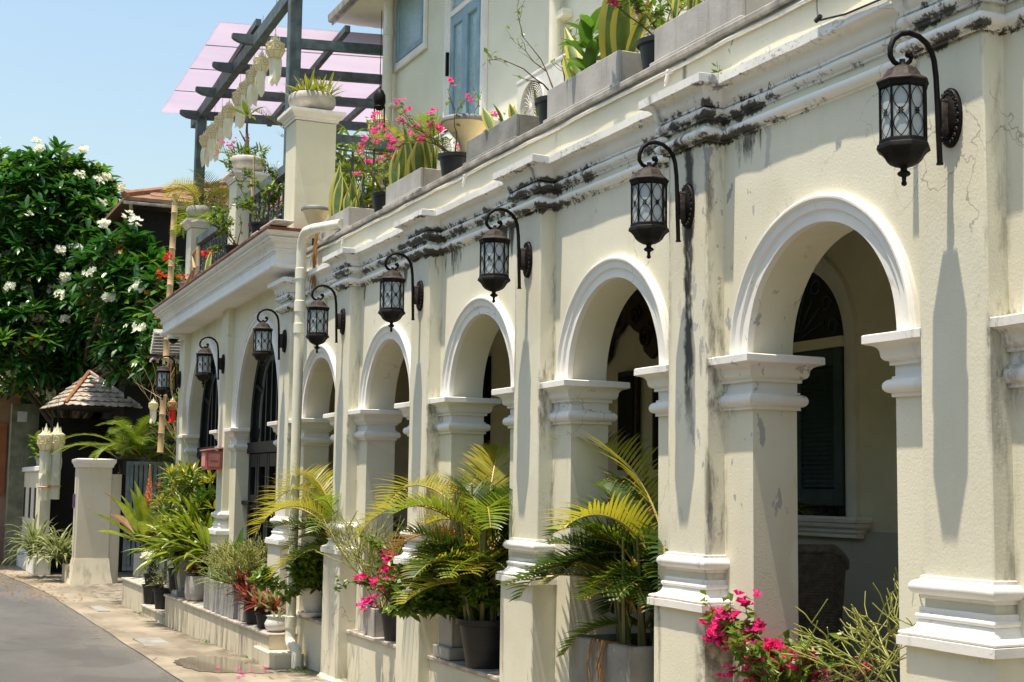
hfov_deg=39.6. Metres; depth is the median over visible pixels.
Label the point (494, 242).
wall lantern
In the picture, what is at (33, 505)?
boundary wall
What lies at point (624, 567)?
palm tub
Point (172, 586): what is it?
black pot
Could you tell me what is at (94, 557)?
gate post
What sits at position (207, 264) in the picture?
crown of thorns
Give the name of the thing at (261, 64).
paper lantern
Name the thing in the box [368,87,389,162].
paper lantern
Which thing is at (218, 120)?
paper lantern
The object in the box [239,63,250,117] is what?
paper lantern
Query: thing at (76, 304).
frangipani tree
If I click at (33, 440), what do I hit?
wall top plants
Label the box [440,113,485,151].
cone lamp
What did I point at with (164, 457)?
gate shrub
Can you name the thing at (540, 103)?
parapet pot
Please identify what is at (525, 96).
air conditioner
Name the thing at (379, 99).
hanging bell lantern
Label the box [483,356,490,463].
porch door
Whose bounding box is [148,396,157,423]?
paper lantern
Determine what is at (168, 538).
tapered planter
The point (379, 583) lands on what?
black pot
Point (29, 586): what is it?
leaf litter
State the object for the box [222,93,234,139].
paper lantern
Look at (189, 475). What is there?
variegated shrub
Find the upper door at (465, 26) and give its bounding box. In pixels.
[443,0,487,130]
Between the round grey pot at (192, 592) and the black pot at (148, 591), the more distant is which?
the black pot at (148, 591)
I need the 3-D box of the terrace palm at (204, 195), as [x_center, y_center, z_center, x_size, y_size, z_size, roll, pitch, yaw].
[-3.337,-1.340,18.133,2.193,1.918,1.609,6,-8,-43]
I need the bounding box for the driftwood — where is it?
[185,246,199,283]
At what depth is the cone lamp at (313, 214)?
12.41 m
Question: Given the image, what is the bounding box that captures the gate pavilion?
[39,370,142,582]
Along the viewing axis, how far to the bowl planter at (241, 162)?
15.19 m
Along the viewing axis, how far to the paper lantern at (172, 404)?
19.77 m
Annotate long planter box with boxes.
[181,526,267,618]
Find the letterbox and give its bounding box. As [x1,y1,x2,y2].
[200,447,222,469]
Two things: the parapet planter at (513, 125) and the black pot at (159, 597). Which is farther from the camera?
the black pot at (159, 597)
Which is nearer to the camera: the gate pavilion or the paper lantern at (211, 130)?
the paper lantern at (211, 130)
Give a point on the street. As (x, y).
(50, 639)
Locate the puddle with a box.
[173,656,273,672]
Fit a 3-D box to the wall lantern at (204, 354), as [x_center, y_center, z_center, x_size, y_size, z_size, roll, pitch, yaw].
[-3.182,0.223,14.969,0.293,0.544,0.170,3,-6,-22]
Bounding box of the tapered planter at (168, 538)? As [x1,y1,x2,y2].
[123,483,215,596]
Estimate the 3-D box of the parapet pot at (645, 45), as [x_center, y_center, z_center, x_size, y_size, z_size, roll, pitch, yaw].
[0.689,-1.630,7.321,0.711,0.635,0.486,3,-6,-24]
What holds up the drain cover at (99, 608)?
on the sidewalk
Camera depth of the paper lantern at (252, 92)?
15.77 m
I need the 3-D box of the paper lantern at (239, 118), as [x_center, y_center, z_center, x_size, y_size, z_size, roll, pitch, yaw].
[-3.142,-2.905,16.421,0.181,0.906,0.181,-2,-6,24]
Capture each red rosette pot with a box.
[228,578,266,624]
[242,584,285,628]
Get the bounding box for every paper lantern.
[37,383,51,499]
[49,382,65,498]
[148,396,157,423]
[167,377,176,422]
[199,130,209,166]
[206,121,218,161]
[214,96,224,148]
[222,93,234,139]
[232,74,244,128]
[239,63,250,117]
[246,54,258,106]
[253,50,268,96]
[265,0,284,85]
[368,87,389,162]
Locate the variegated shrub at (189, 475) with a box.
[145,459,216,589]
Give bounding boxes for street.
[0,573,182,681]
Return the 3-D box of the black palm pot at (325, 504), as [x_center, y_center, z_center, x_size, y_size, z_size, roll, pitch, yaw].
[-1.473,1.606,11.453,1.606,1.280,1.385,-2,-7,26]
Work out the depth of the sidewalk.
14.58 m
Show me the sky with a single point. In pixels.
(99, 75)
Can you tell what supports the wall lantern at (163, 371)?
attached to the terrace annex
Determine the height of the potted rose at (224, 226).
0.610 m
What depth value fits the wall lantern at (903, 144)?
4.75 m
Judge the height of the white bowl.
0.216 m
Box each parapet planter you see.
[308,163,373,291]
[382,124,441,208]
[463,86,539,165]
[543,0,652,122]
[649,0,774,66]
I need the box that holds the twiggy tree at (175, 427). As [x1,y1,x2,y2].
[128,355,177,456]
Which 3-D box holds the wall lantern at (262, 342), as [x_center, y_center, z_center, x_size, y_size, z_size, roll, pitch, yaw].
[-2.162,-0.019,12.662,0.293,0.544,0.170,4,-7,-25]
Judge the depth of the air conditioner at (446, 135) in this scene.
12.30 m
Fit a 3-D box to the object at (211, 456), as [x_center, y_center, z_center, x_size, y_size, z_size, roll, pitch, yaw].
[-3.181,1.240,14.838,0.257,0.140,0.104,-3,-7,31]
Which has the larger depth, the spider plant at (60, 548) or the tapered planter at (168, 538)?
the spider plant at (60, 548)
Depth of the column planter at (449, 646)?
8.94 m
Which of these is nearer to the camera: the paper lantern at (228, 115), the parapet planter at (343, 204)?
the parapet planter at (343, 204)
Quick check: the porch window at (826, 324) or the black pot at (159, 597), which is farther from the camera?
the black pot at (159, 597)
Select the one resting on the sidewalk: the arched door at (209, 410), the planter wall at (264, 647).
the planter wall at (264, 647)
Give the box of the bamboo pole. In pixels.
[157,194,177,452]
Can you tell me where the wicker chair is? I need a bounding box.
[798,544,850,662]
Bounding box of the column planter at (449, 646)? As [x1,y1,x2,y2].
[419,522,478,660]
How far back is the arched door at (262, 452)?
14.16 m
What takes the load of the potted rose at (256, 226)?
on the terrace annex
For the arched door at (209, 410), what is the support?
in the terrace annex
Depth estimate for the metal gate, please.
22.76 m
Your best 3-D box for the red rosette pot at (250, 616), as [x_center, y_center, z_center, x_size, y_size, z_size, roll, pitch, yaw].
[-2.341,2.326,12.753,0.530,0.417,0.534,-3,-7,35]
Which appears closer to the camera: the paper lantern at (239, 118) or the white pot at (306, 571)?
the white pot at (306, 571)
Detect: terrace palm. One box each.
[161,168,275,242]
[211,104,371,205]
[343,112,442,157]
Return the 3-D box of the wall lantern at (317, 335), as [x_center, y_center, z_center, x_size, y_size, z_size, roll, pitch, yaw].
[-1.456,-0.172,11.097,0.293,0.544,0.170,3,-6,-23]
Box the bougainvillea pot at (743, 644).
[698,589,884,681]
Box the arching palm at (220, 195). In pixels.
[170,177,229,256]
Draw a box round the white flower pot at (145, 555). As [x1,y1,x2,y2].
[140,550,163,585]
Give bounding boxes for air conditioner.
[434,119,500,169]
[516,54,599,115]
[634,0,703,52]
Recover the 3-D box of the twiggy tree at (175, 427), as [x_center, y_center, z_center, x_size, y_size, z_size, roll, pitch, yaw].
[-4.463,1.867,21.603,2.806,3.844,1.926,3,-6,-24]
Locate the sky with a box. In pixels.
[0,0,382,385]
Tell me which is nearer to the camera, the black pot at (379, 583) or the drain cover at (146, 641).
the black pot at (379, 583)
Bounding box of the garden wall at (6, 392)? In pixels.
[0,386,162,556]
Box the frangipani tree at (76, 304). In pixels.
[0,136,185,426]
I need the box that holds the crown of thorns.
[157,250,214,286]
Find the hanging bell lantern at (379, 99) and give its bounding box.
[373,10,385,131]
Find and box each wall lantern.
[155,355,180,399]
[195,336,224,387]
[252,308,286,368]
[306,284,345,352]
[378,252,423,331]
[478,207,531,302]
[628,140,694,258]
[876,30,962,185]
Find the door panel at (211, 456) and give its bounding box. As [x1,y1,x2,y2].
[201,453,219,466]
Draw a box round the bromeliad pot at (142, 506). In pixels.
[93,465,163,576]
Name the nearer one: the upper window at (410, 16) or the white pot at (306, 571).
the white pot at (306, 571)
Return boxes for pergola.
[160,0,382,204]
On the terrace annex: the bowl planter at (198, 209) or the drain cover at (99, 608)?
the bowl planter at (198, 209)
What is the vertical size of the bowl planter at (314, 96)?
0.375 m
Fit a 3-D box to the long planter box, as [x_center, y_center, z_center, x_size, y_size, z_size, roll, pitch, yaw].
[-2.683,2.206,13.734,0.805,0.848,1.759,3,-6,-24]
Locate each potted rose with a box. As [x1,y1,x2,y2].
[205,201,242,254]
[218,148,284,233]
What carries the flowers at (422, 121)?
on the terrace annex
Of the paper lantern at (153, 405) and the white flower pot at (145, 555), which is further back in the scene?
the paper lantern at (153, 405)
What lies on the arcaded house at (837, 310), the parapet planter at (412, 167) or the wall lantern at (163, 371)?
the parapet planter at (412, 167)
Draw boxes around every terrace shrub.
[335,124,377,191]
[335,152,390,208]
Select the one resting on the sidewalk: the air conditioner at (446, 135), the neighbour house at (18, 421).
the neighbour house at (18, 421)
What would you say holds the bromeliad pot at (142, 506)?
on the planter wall at (264, 647)
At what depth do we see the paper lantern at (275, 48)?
14.95 m
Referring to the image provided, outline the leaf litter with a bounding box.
[0,564,96,601]
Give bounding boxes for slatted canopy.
[147,329,179,363]
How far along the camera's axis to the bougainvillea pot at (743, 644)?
5.71 m
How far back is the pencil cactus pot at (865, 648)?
5.28 m
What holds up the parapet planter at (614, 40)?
on the arcaded house at (837, 310)
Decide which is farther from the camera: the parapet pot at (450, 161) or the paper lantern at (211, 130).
the paper lantern at (211, 130)
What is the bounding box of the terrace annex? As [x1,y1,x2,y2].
[150,106,431,607]
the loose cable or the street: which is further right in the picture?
the loose cable
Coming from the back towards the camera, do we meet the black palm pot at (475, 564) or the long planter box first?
the long planter box
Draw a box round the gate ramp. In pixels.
[74,581,164,602]
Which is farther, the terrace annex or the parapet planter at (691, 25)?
the terrace annex
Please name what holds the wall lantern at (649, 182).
attached to the arcaded house at (837, 310)
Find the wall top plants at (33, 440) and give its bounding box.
[25,430,40,465]
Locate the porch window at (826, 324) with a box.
[793,255,872,538]
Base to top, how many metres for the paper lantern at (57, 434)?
1.962 m
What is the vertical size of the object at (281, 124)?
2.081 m
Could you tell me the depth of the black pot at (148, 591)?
17.35 m
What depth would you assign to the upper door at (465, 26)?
13.33 m
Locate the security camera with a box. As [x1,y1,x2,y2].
[167,333,184,343]
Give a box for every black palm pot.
[245,461,407,582]
[350,441,513,668]
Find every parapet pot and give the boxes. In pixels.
[336,111,459,212]
[389,77,497,176]
[483,0,599,124]
[606,0,701,69]
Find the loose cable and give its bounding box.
[814,0,880,22]
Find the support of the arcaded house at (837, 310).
on the ground
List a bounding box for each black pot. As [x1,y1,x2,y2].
[137,565,159,603]
[146,568,170,608]
[164,557,175,590]
[333,534,398,641]
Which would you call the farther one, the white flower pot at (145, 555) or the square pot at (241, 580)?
the white flower pot at (145, 555)
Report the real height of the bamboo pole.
3.734 m
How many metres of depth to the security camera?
17.10 m
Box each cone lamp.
[301,205,328,245]
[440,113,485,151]
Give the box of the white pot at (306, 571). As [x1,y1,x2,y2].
[244,543,322,617]
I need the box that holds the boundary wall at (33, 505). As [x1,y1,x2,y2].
[16,466,50,574]
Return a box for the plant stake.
[250,157,254,221]
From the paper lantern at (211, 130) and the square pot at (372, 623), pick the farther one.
the paper lantern at (211, 130)
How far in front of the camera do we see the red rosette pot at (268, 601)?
12.28 m
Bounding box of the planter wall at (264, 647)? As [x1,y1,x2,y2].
[121,577,303,668]
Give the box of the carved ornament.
[607,291,658,364]
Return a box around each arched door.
[197,355,217,574]
[241,344,277,590]
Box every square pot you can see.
[222,567,262,621]
[307,511,406,636]
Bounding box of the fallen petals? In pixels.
[217,666,268,677]
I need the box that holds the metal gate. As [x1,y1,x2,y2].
[122,459,175,570]
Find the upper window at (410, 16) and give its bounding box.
[393,0,427,73]
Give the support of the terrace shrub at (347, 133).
on the terrace annex
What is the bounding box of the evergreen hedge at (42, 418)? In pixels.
[0,370,172,552]
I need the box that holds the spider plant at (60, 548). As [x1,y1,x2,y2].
[25,524,71,570]
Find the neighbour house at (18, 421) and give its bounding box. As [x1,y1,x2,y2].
[0,395,39,565]
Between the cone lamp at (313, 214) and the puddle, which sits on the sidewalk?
the puddle
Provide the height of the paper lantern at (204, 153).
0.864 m
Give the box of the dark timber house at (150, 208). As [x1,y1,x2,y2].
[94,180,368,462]
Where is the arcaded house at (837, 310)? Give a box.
[265,0,1023,681]
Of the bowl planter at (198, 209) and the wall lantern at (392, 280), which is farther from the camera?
the bowl planter at (198, 209)
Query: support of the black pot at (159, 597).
on the planter wall at (264, 647)
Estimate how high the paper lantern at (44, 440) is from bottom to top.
1.962 m
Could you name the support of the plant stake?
on the terrace annex
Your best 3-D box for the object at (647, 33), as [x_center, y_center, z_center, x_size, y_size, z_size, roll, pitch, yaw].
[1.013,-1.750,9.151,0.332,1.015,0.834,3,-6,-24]
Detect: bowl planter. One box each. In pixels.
[161,177,228,219]
[212,100,271,171]
[280,68,343,110]
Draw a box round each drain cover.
[89,606,109,611]
[133,637,171,645]
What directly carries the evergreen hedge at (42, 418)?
on the ground
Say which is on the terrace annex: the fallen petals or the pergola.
the pergola
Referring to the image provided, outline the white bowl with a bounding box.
[264,608,285,631]
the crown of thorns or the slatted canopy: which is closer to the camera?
the crown of thorns
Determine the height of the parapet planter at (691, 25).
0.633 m
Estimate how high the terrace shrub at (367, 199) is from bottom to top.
0.949 m
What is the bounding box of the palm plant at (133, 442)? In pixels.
[51,415,175,474]
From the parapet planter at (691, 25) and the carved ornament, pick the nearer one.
the parapet planter at (691, 25)
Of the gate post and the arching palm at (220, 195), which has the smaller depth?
the arching palm at (220, 195)
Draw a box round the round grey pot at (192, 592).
[181,559,207,600]
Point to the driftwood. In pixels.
(192, 272)
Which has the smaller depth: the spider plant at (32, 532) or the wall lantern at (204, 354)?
the wall lantern at (204, 354)
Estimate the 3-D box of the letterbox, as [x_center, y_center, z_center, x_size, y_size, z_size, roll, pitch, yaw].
[-3.155,1.231,14.900,0.191,0.232,0.280,3,-6,-24]
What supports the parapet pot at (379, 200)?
on the arcaded house at (837, 310)
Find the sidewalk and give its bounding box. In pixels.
[0,557,331,681]
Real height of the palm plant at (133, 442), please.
0.983 m
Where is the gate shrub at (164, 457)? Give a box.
[117,423,176,489]
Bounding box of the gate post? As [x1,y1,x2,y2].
[66,458,121,584]
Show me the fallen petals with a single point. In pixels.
(242, 671)
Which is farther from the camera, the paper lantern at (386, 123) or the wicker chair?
the paper lantern at (386, 123)
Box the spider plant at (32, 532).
[0,513,66,568]
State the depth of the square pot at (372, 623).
10.40 m
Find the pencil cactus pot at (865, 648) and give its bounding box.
[781,568,919,681]
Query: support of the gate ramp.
on the sidewalk

